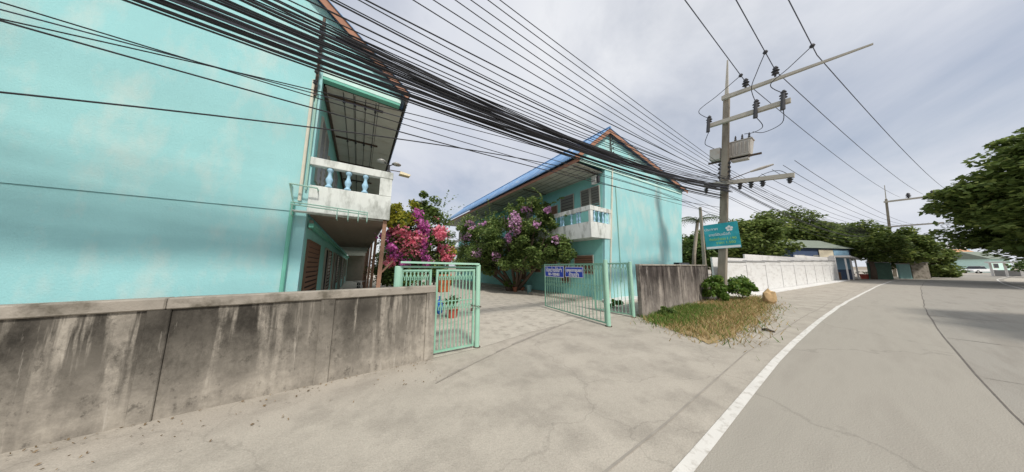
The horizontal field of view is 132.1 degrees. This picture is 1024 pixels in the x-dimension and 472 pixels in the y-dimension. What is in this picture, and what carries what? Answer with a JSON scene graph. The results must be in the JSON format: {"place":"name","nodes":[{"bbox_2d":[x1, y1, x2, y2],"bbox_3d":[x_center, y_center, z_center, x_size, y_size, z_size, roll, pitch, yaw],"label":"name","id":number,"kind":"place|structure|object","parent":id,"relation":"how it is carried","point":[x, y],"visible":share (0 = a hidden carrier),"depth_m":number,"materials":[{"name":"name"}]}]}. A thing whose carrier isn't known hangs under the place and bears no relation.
{"place":"outdoors","nodes":[
{"label":"outdoors","id":0,"kind":"place"},
{"bbox_2d":[0,0,410,304],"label":"apartment building","id":1,"kind":"structure","parent":0,"point":[103,202],"depth_m":4.67,"materials":[{"name":"teal paint"}]},
{"bbox_2d":[314,116,326,185],"bbox_3d":[-5.694,-2.458,6.767,0.050,1.950,0.750,5,-9,-33],"label":"door","id":2,"kind":"structure","parent":1,"relation":"in","point":[322,136],"depth_m":6.65,"materials":[{"name":"grey glass"}]},
{"bbox_2d":[321,248,328,289],"bbox_3d":[-7.987,1.848,9.656,0.060,2.630,1.000,5,-9,-33],"label":"door","id":3,"kind":"structure","parent":1,"relation":"in","point":[326,255],"depth_m":9.59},
{"bbox_2d":[289,182,367,222],"bbox_3d":[-4.668,-0.815,5.858,1.632,0.781,0.299,5,-9,-33],"label":"pipe rack","id":4,"kind":"object","parent":1,"relation":"attached to","point":[358,217],"visible":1,"depth_m":5.67,"materials":[{"name":"white paint"}]},
{"bbox_2d":[150,0,729,191],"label":"bundle cable","id":5,"kind":"object","parent":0,"point":[396,90],"visible":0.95,"depth_m":4.51,"materials":[{"name":"rubber"}]},
{"bbox_2d":[200,0,727,188],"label":"bundle cable","id":6,"kind":"object","parent":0,"point":[432,91],"visible":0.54,"depth_m":4.07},
{"bbox_2d":[226,7,735,187],"bbox_3d":[-4.936,-5.231,3.093,42.535,4.140,0.018,4,-9,-30],"label":"bundle cable","id":7,"kind":"object","parent":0,"point":[434,94],"visible":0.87,"depth_m":4.19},
{"bbox_2d":[243,0,730,185],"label":"bundle cable","id":8,"kind":"object","parent":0,"point":[427,83],"visible":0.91,"depth_m":4.54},
{"bbox_2d":[0,270,994,471],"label":"verge","id":9,"kind":"structure","parent":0,"point":[587,395],"depth_m":3.10,"materials":[{"name":"concrete"}]},
{"bbox_2d":[0,285,435,453],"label":"boundary wall","id":10,"kind":"structure","parent":9,"relation":"on","point":[71,369],"depth_m":3.15,"materials":[{"name":"concrete"}]},
{"bbox_2d":[3,360,440,469],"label":"leaf litter","id":11,"kind":"object","parent":9,"relation":"on","point":[68,439],"visible":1,"depth_m":2.82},
{"bbox_2d":[603,260,611,326],"bbox_3d":[3.242,1.951,7.762,0.225,2.270,0.219,5,-9,-33],"label":"gate post","id":12,"kind":"object","parent":9,"relation":"on","point":[606,291],"visible":0.86,"depth_m":7.71,"materials":[{"name":"green metal"}]},
{"bbox_2d":[544,263,605,323],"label":"steel gate","id":13,"kind":"structure","parent":12,"relation":"attached to","point":[581,283],"depth_m":8.99,"materials":[{"name":"green metal"}]},
{"bbox_2d":[545,266,563,277],"bbox_3d":[1.947,1.651,10.569,0.018,0.500,1.472,3,-8,-24],"label":"gate sign","id":14,"kind":"object","parent":13,"relation":"attached to","point":[554,271],"visible":1,"depth_m":10.50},
{"bbox_2d":[565,267,583,277],"bbox_3d":[2.529,1.480,9.308,0.018,0.430,1.104,3,-8,-24],"label":"gate sign","id":15,"kind":"object","parent":13,"relation":"attached to","point":[576,272],"visible":1,"depth_m":9.26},
{"bbox_2d":[628,262,635,317],"bbox_3d":[4.800,2.149,9.105,0.195,2.230,0.190,5,-9,-33],"label":"gate post","id":16,"kind":"object","parent":9,"relation":"on","point":[631,289],"visible":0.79,"depth_m":9.06,"materials":[{"name":"green metal"}]},
{"bbox_2d":[593,263,630,314],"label":"steel gate","id":17,"kind":"structure","parent":16,"relation":"attached to","point":[609,267],"depth_m":9.57,"materials":[{"name":"green metal"}]},
{"bbox_2d":[635,264,710,317],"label":"boundary wall","id":18,"kind":"structure","parent":9,"relation":"on","point":[666,285],"depth_m":10.62,"materials":[{"name":"grey concrete"}]},
{"bbox_2d":[682,233,717,267],"bbox_3d":[23.228,2.797,29.923,7.391,6.589,6.856,-5,-9,33],"label":"broadleaf tree","id":19,"kind":"object","parent":9,"relation":"on","point":[687,251],"visible":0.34,"depth_m":28.21,"materials":[{"name":"green plant"}]},
{"bbox_2d":[699,207,706,264],"bbox_3d":[15.089,1.161,17.903,0.228,7.000,0.240,5,-8,-33],"label":"utility pole","id":20,"kind":"object","parent":9,"relation":"on","point":[702,240],"visible":0.58,"depth_m":17.95,"materials":[{"name":"grey concrete"}]},
{"bbox_2d":[643,296,763,343],"bbox_3d":[10.633,3.475,11.059,15.086,0.001,3.012,5,-9,-33],"label":"grass patch","id":21,"kind":"object","parent":9,"relation":"on","point":[704,339],"visible":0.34,"depth_m":7.09,"materials":[{"name":"plant"}]},
{"bbox_2d":[634,302,731,330],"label":"green grass","id":22,"kind":"structure","parent":21,"relation":"on","point":[679,308],"depth_m":8.97,"materials":[{"name":"green plant"}]},
{"bbox_2d":[701,275,729,300],"bbox_3d":[11.637,3.003,13.071,2.066,1.543,1.333,5,-9,-33],"label":"leafy bush","id":23,"kind":"object","parent":21,"relation":"on","point":[717,286],"visible":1,"depth_m":12.91,"materials":[{"name":"green plant"}]},
{"bbox_2d":[727,274,758,297],"bbox_3d":[13.682,3.076,13.689,1.556,1.559,2.373,-5,-9,33],"label":"leafy bush","id":24,"kind":"object","parent":21,"relation":"on","point":[743,285],"visible":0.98,"depth_m":13.41,"materials":[{"name":"green plant"}]},
{"bbox_2d":[682,214,728,264],"bbox_3d":[16.323,1.444,19.610,4.230,6.323,4.238,5,-9,-33],"label":"palm tree","id":25,"kind":"object","parent":9,"relation":"on","point":[697,221],"visible":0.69,"depth_m":19.91,"materials":[{"name":"green plant"}]},
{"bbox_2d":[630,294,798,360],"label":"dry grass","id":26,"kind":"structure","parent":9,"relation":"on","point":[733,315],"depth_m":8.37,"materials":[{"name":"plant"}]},
{"bbox_2d":[683,229,750,276],"bbox_3d":[26.276,2.471,30.100,7.518,7.281,7.462,5,-9,-33],"label":"broadleaf tree","id":27,"kind":"object","parent":9,"relation":"on","point":[732,252],"visible":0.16,"depth_m":28.16,"materials":[{"name":"green plant"}]},
{"bbox_2d":[718,217,806,257],"bbox_3d":[31.738,1.727,29.871,8.359,8.690,8.232,1,-8,-4],"label":"broadleaf tree","id":28,"kind":"object","parent":9,"relation":"on","point":[772,231],"visible":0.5,"depth_m":27.96,"materials":[{"name":"green plant"}]},
{"bbox_2d":[710,254,848,296],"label":"white wall","id":29,"kind":"structure","parent":9,"relation":"on","point":[763,273],"depth_m":21.11,"materials":[{"name":"paint"}]},
{"bbox_2d":[698,43,872,298],"bbox_3d":[13.597,-3.758,11.975,2.866,15.231,6.363,3,-8,-18],"label":"utility pole","id":30,"kind":"object","parent":9,"relation":"on","point":[728,153],"visible":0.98,"depth_m":13.65,"materials":[{"name":"grey concrete"}]},
{"bbox_2d":[0,18,711,206],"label":"service cable","id":31,"kind":"object","parent":30,"relation":"attached to","point":[250,75],"visible":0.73,"depth_m":3.43,"materials":[{"name":"rubber"}]},
{"bbox_2d":[0,20,715,206],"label":"service cable","id":32,"kind":"object","parent":30,"relation":"attached to","point":[17,25],"visible":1,"depth_m":3.61,"materials":[{"name":"rubber"}]},
{"bbox_2d":[0,1,718,214],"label":"service cable","id":33,"kind":"object","parent":30,"relation":"attached to","point":[276,85],"visible":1,"depth_m":3.67,"materials":[{"name":"rubber"}]},
{"bbox_2d":[0,91,719,219],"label":"service cable","id":34,"kind":"object","parent":30,"relation":"attached to","point":[22,94],"visible":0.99,"depth_m":3.54,"materials":[{"name":"rubber"}]},
{"bbox_2d":[0,9,719,212],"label":"service cable","id":35,"kind":"object","parent":30,"relation":"attached to","point":[283,85],"visible":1,"depth_m":3.74,"materials":[{"name":"rubber"}]},
{"bbox_2d":[226,0,611,158],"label":"bundle cable","id":36,"kind":"object","parent":30,"relation":"attached to","point":[387,69],"visible":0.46,"depth_m":4.05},
{"bbox_2d":[122,0,718,198],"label":"bundle cable","id":37,"kind":"object","parent":30,"relation":"attached to","point":[169,16],"visible":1,"depth_m":3.97,"materials":[{"name":"rubber"}]},
{"bbox_2d":[131,0,718,197],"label":"bundle cable","id":38,"kind":"object","parent":30,"relation":"attached to","point":[153,7],"visible":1,"depth_m":4.03,"materials":[{"name":"rubber"}]},
{"bbox_2d":[137,0,720,197],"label":"bundle cable","id":39,"kind":"object","parent":30,"relation":"attached to","point":[363,82],"visible":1,"depth_m":4.00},
{"bbox_2d":[141,0,716,196],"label":"bundle cable","id":40,"kind":"object","parent":30,"relation":"attached to","point":[372,85],"visible":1,"depth_m":4.07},
{"bbox_2d":[149,0,719,195],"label":"bundle cable","id":41,"kind":"object","parent":30,"relation":"attached to","point":[429,103],"visible":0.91,"depth_m":4.90,"materials":[{"name":"rubber"}]},
{"bbox_2d":[260,0,609,154],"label":"bundle cable","id":42,"kind":"object","parent":30,"relation":"attached to","point":[369,51],"visible":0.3,"depth_m":4.04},
{"bbox_2d":[169,0,725,191],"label":"bundle cable","id":43,"kind":"object","parent":30,"relation":"attached to","point":[231,23],"visible":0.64,"depth_m":3.64,"materials":[{"name":"rubber"}]},
{"bbox_2d":[261,4,634,163],"bbox_3d":[-4.934,-5.609,3.138,42.487,4.360,0.034,5,-9,-31],"label":"bundle cable","id":44,"kind":"object","parent":30,"relation":"attached to","point":[388,62],"visible":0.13,"depth_m":4.18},
{"bbox_2d":[191,0,714,187],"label":"bundle cable","id":45,"kind":"object","parent":30,"relation":"attached to","point":[282,35],"visible":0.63,"depth_m":4.02,"materials":[{"name":"rubber"}]},
{"bbox_2d":[177,0,730,191],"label":"bundle cable","id":46,"kind":"object","parent":30,"relation":"attached to","point":[356,68],"visible":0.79,"depth_m":3.88,"materials":[{"name":"rubber"}]},
{"bbox_2d":[209,0,725,187],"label":"bundle cable","id":47,"kind":"object","parent":30,"relation":"attached to","point":[289,31],"visible":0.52,"depth_m":3.81,"materials":[{"name":"rubber"}]},
{"bbox_2d":[218,0,716,187],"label":"bundle cable","id":48,"kind":"object","parent":30,"relation":"attached to","point":[232,5],"visible":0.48,"depth_m":4.00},
{"bbox_2d":[232,20,719,190],"bbox_3d":[-4.864,-4.068,2.831,42.485,1.969,0.014,5,-9,-31],"label":"bundle cable","id":49,"kind":"object","parent":30,"relation":"attached to","point":[384,78],"visible":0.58,"depth_m":3.94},
{"bbox_2d":[246,0,724,186],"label":"bundle cable","id":50,"kind":"object","parent":30,"relation":"attached to","point":[318,32],"visible":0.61,"depth_m":4.34,"materials":[{"name":"rubber"}]},
{"bbox_2d":[253,0,723,182],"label":"loose cable","id":51,"kind":"object","parent":30,"relation":"attached to","point":[465,90],"visible":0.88,"depth_m":5.35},
{"bbox_2d":[277,0,715,180],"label":"bundle cable","id":52,"kind":"object","parent":30,"relation":"attached to","point":[446,81],"visible":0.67,"depth_m":4.79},
{"bbox_2d":[273,0,722,181],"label":"loose cable","id":53,"kind":"object","parent":30,"relation":"attached to","point":[453,80],"visible":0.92,"depth_m":4.84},
{"bbox_2d":[268,4,732,182],"bbox_3d":[-4.956,-6.542,3.295,42.541,6.391,0.024,4,-9,-30],"label":"bundle cable","id":54,"kind":"object","parent":30,"relation":"attached to","point":[502,111],"visible":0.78,"depth_m":7.15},
{"bbox_2d":[328,30,682,176],"bbox_3d":[-4.835,-5.926,3.033,42.483,5.044,0.014,5,-9,-31],"label":"bundle cable","id":55,"kind":"object","parent":30,"relation":"attached to","point":[452,88],"visible":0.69,"depth_m":4.63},
{"bbox_2d":[288,0,725,180],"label":"loose cable","id":56,"kind":"object","parent":30,"relation":"attached to","point":[462,80],"visible":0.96,"depth_m":4.95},
{"bbox_2d":[154,0,863,238],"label":"bundle cable","id":57,"kind":"object","parent":30,"relation":"attached to","point":[189,12],"visible":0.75,"depth_m":3.77,"materials":[{"name":"rubber"}]},
{"bbox_2d":[163,0,887,241],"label":"bundle cable","id":58,"kind":"object","parent":30,"relation":"attached to","point":[407,92],"visible":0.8,"depth_m":4.05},
{"bbox_2d":[330,0,730,177],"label":"loose cable","id":59,"kind":"object","parent":30,"relation":"attached to","point":[339,4],"visible":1,"depth_m":5.36,"materials":[{"name":"rubber"}]},
{"bbox_2d":[335,0,728,178],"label":"loose cable","id":60,"kind":"object","parent":30,"relation":"attached to","point":[487,77],"visible":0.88,"depth_m":5.31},
{"bbox_2d":[358,0,721,178],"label":"loose cable","id":61,"kind":"object","parent":30,"relation":"attached to","point":[501,76],"visible":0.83,"depth_m":5.55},
{"bbox_2d":[365,0,727,180],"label":"loose cable","id":62,"kind":"object","parent":30,"relation":"attached to","point":[516,76],"visible":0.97,"depth_m":5.80,"materials":[{"name":"rubber"}]},
{"bbox_2d":[395,85,729,190],"bbox_3d":[-4.885,-4.316,2.894,42.505,2.494,0.034,5,-9,-31],"label":"bundle cable","id":63,"kind":"object","parent":30,"relation":"attached to","point":[618,162],"visible":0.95,"depth_m":7.87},
{"bbox_2d":[263,0,869,235],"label":"bundle cable","id":64,"kind":"object","parent":30,"relation":"attached to","point":[335,32],"visible":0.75,"depth_m":4.67,"materials":[{"name":"rubber"}]},
{"bbox_2d":[290,8,855,233],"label":"bundle cable","id":65,"kind":"object","parent":30,"relation":"attached to","point":[489,101],"visible":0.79,"depth_m":5.03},
{"bbox_2d":[413,0,865,231],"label":"supply cable","id":66,"kind":"object","parent":30,"relation":"attached to","point":[557,88],"visible":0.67,"depth_m":6.46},
{"bbox_2d":[433,0,858,230],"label":"supply cable","id":67,"kind":"object","parent":30,"relation":"attached to","point":[572,88],"visible":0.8,"depth_m":6.84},
{"bbox_2d":[455,0,855,229],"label":"supply cable","id":68,"kind":"object","parent":30,"relation":"attached to","point":[589,92],"visible":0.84,"depth_m":7.31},
{"bbox_2d":[471,0,862,229],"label":"supply cable","id":69,"kind":"object","parent":30,"relation":"attached to","point":[601,91],"visible":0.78,"depth_m":7.56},
{"bbox_2d":[488,0,858,228],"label":"supply cable","id":70,"kind":"object","parent":30,"relation":"attached to","point":[610,90],"visible":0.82,"depth_m":7.93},
{"bbox_2d":[500,0,865,228],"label":"supply cable","id":71,"kind":"object","parent":30,"relation":"attached to","point":[626,95],"visible":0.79,"depth_m":8.38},
{"bbox_2d":[703,221,741,249],"bbox_3d":[12.700,-0.010,13.789,0.040,1.538,1.592,5,-11,-33],"label":"notice sign","id":72,"kind":"object","parent":30,"relation":"attached to","point":[722,235],"visible":1,"depth_m":13.73,"materials":[{"name":"metal"}]},
{"bbox_2d":[684,0,886,190],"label":"power line","id":73,"kind":"object","parent":30,"relation":"attached to","point":[754,89],"visible":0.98,"depth_m":12.56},
{"bbox_2d":[736,0,921,193],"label":"power line","id":74,"kind":"object","parent":30,"relation":"attached to","point":[797,91],"visible":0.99,"depth_m":13.47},
{"bbox_2d":[788,0,943,187],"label":"power line","id":75,"kind":"object","parent":30,"relation":"attached to","point":[843,84],"visible":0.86,"depth_m":12.72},
{"bbox_2d":[743,205,848,242],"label":"broadleaf tree","id":76,"kind":"object","parent":9,"relation":"on","point":[793,233],"visible":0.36,"depth_m":42.57,"materials":[{"name":"green plant"}]},
{"bbox_2d":[603,273,990,471],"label":"slab edge","id":77,"kind":"object","parent":9,"relation":"on","point":[648,436],"visible":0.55,"depth_m":3.09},
{"bbox_2d":[760,240,853,279],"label":"house","id":78,"kind":"structure","parent":9,"relation":"on","point":[819,249],"depth_m":33.93,"materials":[{"name":"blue paint"}]},
{"bbox_2d":[828,255,859,279],"bbox_3d":[49.697,4.893,35.621,7.400,3.650,5.600,5,-9,-33],"label":"roadside stall","id":79,"kind":"object","parent":9,"relation":"on","point":[849,257],"visible":0.33,"depth_m":33.29,"materials":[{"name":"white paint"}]},
{"bbox_2d":[828,219,918,278],"bbox_3d":[55.424,2.058,35.425,8.677,9.489,8.057,5,-9,-33],"label":"broadleaf tree","id":80,"kind":"object","parent":9,"relation":"on","point":[888,244],"visible":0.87,"depth_m":34.51,"materials":[{"name":"green plant"}]},
{"bbox_2d":[865,262,893,279],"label":"shed","id":81,"kind":"structure","parent":9,"relation":"on","point":[884,270],"depth_m":34.64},
{"bbox_2d":[870,226,948,269],"bbox_3d":[63.800,2.697,36.892,7.457,8.615,7.037,5,-9,-33],"label":"broadleaf tree","id":82,"kind":"object","parent":9,"relation":"on","point":[930,253],"visible":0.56,"depth_m":35.40,"materials":[{"name":"green plant"}]},
{"bbox_2d":[883,185,943,276],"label":"utility pole","id":83,"kind":"object","parent":9,"relation":"on","point":[908,195],"visible":0.62,"depth_m":43.74,"materials":[{"name":"grey concrete"}]},
{"bbox_2d":[223,0,867,236],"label":"bundle cable","id":84,"kind":"object","parent":83,"relation":"attached to","point":[447,93],"visible":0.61,"depth_m":4.50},
{"bbox_2d":[239,0,864,236],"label":"bundle cable","id":85,"kind":"object","parent":83,"relation":"attached to","point":[441,89],"visible":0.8,"depth_m":4.10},
{"bbox_2d":[306,0,855,232],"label":"loose cable","id":86,"kind":"object","parent":83,"relation":"attached to","point":[340,16],"visible":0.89,"depth_m":5.36,"materials":[{"name":"rubber"}]},
{"bbox_2d":[928,263,969,277],"bbox_3d":[78.501,6.406,41.743,7.229,3.088,4.559,5,-9,-33],"label":"roadside hedge","id":87,"kind":"object","parent":9,"relation":"on","point":[955,274],"visible":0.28,"depth_m":39.40,"materials":[{"name":"green plant"}]},
{"bbox_2d":[953,252,1010,272],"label":"distant building","id":88,"kind":"structure","parent":9,"relation":"on","point":[967,259],"depth_m":71.90,"materials":[{"name":"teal paint"}]},
{"bbox_2d":[366,275,637,357],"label":"yard","id":89,"kind":"structure","parent":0,"point":[504,314],"depth_m":9.47,"materials":[{"name":"grey concrete"}]},
{"bbox_2d":[363,241,424,286],"bbox_3d":[-9.291,2.196,17.932,4.040,4.702,12.413,5,-9,-33],"label":"shade tree","id":90,"kind":"object","parent":89,"relation":"on","point":[387,277],"visible":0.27,"depth_m":14.79,"materials":[{"name":"green plant"}]},
{"bbox_2d":[394,266,402,286],"bbox_3d":[-2.628,1.717,5.160,0.270,2.050,0.263,5,-9,-33],"label":"gate post","id":91,"kind":"object","parent":89,"relation":"on","point":[398,275],"visible":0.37,"depth_m":5.20,"materials":[{"name":"green metal"}]},
{"bbox_2d":[402,269,431,285],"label":"steel gate","id":92,"kind":"structure","parent":91,"relation":"attached to","point":[422,277],"depth_m":5.34,"materials":[{"name":"green metal"}]},
{"bbox_2d":[375,190,459,285],"bbox_3d":[-3.503,0.637,9.064,2.230,5.352,3.535,-3,-8,25],"label":"bougainvillea","id":93,"kind":"object","parent":89,"relation":"on","point":[420,238],"visible":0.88,"depth_m":8.60,"materials":[{"name":"pink plant"}]},
{"bbox_2d":[473,265,480,347],"bbox_3d":[-0.880,1.786,5.799,0.186,2.080,0.181,5,-9,-33],"label":"gate post","id":94,"kind":"object","parent":89,"relation":"on","point":[477,309],"visible":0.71,"depth_m":5.75,"materials":[{"name":"green metal"}]},
{"bbox_2d":[401,261,479,267],"bbox_3d":[-1.720,0.713,5.592,1.840,0.170,0.172,3,-8,-22],"label":"gate rail","id":95,"kind":"object","parent":94,"relation":"attached to","point":[439,263],"visible":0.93,"depth_m":5.54,"materials":[{"name":"green metal"}]},
{"bbox_2d":[433,269,474,353],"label":"steel gate","id":96,"kind":"structure","parent":94,"relation":"attached to","point":[458,300],"depth_m":5.49,"materials":[{"name":"green metal"}]},
{"bbox_2d":[448,187,577,290],"bbox_3d":[-1.897,0.867,20.208,4.790,8.034,17.501,5,-9,-33],"label":"bougainvillea","id":97,"kind":"object","parent":89,"relation":"on","point":[522,248],"visible":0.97,"depth_m":16.42,"materials":[{"name":"green plant"}]},
{"bbox_2d":[442,126,687,301],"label":"apartment building","id":98,"kind":"structure","parent":89,"relation":"on","point":[599,223],"depth_m":15.77,"materials":[{"name":"teal paint"}]},
{"bbox_2d":[560,193,573,212],"bbox_3d":[4.045,-1.906,16.648,0.050,2.150,1.300,5,-9,-33],"label":"window","id":99,"kind":"structure","parent":98,"relation":"in","point":[566,204],"depth_m":16.69,"materials":[{"name":"grey glass"}]},
{"bbox_2d":[574,255,593,273],"bbox_3d":[4.603,1.830,14.588,0.050,1.200,1.500,5,-9,-33],"label":"window","id":100,"kind":"structure","parent":98,"relation":"in","point":[581,259],"depth_m":14.49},
{"bbox_2d":[590,185,599,206],"bbox_3d":[5.381,-2.168,14.672,0.050,2.150,0.700,5,-9,-33],"label":"window","id":101,"kind":"structure","parent":98,"relation":"in","point":[594,191],"depth_m":14.70,"materials":[{"name":"grey glass"}]},
{"bbox_2d":[329,0,1023,266],"label":"sky","id":102,"kind":"structure","parent":0,"point":[944,79],"materials":[{"name":"grey"}]},
{"bbox_2d":[367,267,1017,277],"bbox_3d":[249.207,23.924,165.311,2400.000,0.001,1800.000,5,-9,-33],"label":"ground","id":103,"kind":"structure","parent":0,"point":[861,268],"depth_m":191.34,"materials":[{"name":"concrete"}]},
{"bbox_2d":[908,244,962,277],"bbox_3d":[71.169,3.994,38.975,6.251,6.608,6.055,5,-9,-33],"label":"broadleaf tree","id":104,"kind":"object","parent":103,"relation":"on","point":[947,264],"visible":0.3,"depth_m":37.11,"materials":[{"name":"green plant"}]},
{"bbox_2d":[694,274,1023,471],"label":"road","id":105,"kind":"structure","parent":0,"point":[882,378],"depth_m":3.22,"materials":[{"name":"concrete"}]},
{"bbox_2d":[672,279,900,471],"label":"edge line","id":106,"kind":"object","parent":105,"relation":"on","point":[693,458],"visible":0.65,"depth_m":3.15,"materials":[{"name":"white paint"}]},
{"bbox_2d":[894,263,912,278],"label":"metal gate","id":107,"kind":"structure","parent":105,"relation":"on","point":[904,270],"depth_m":36.21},
{"bbox_2d":[907,262,930,278],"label":"block wall","id":108,"kind":"structure","parent":105,"relation":"on","point":[920,270],"depth_m":36.16,"materials":[{"name":"grey concrete"}]},
{"bbox_2d":[921,274,1023,420],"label":"lane","id":109,"kind":"structure","parent":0,"point":[994,363],"depth_m":7.85,"materials":[{"name":"concrete"}]},
{"bbox_2d":[920,277,1023,424],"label":"lane joint","id":110,"kind":"object","parent":109,"relation":"on","point":[981,380],"visible":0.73,"depth_m":4.55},
{"bbox_2d":[1004,276,1023,286],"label":"verge","id":111,"kind":"structure","parent":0,"point":[1017,280],"depth_m":31.88,"materials":[{"name":"grey concrete"}]},
{"bbox_2d":[918,127,1023,260],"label":"rain tree","id":112,"kind":"object","parent":111,"relation":"on","point":[986,204],"visible":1,"depth_m":23.94,"materials":[{"name":"green plant"}]},
{"bbox_2d":[984,261,1023,276],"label":"white canopy","id":113,"kind":"object","parent":111,"relation":"on","point":[1005,272],"visible":0.76,"depth_m":44.92,"materials":[{"name":"paint"}]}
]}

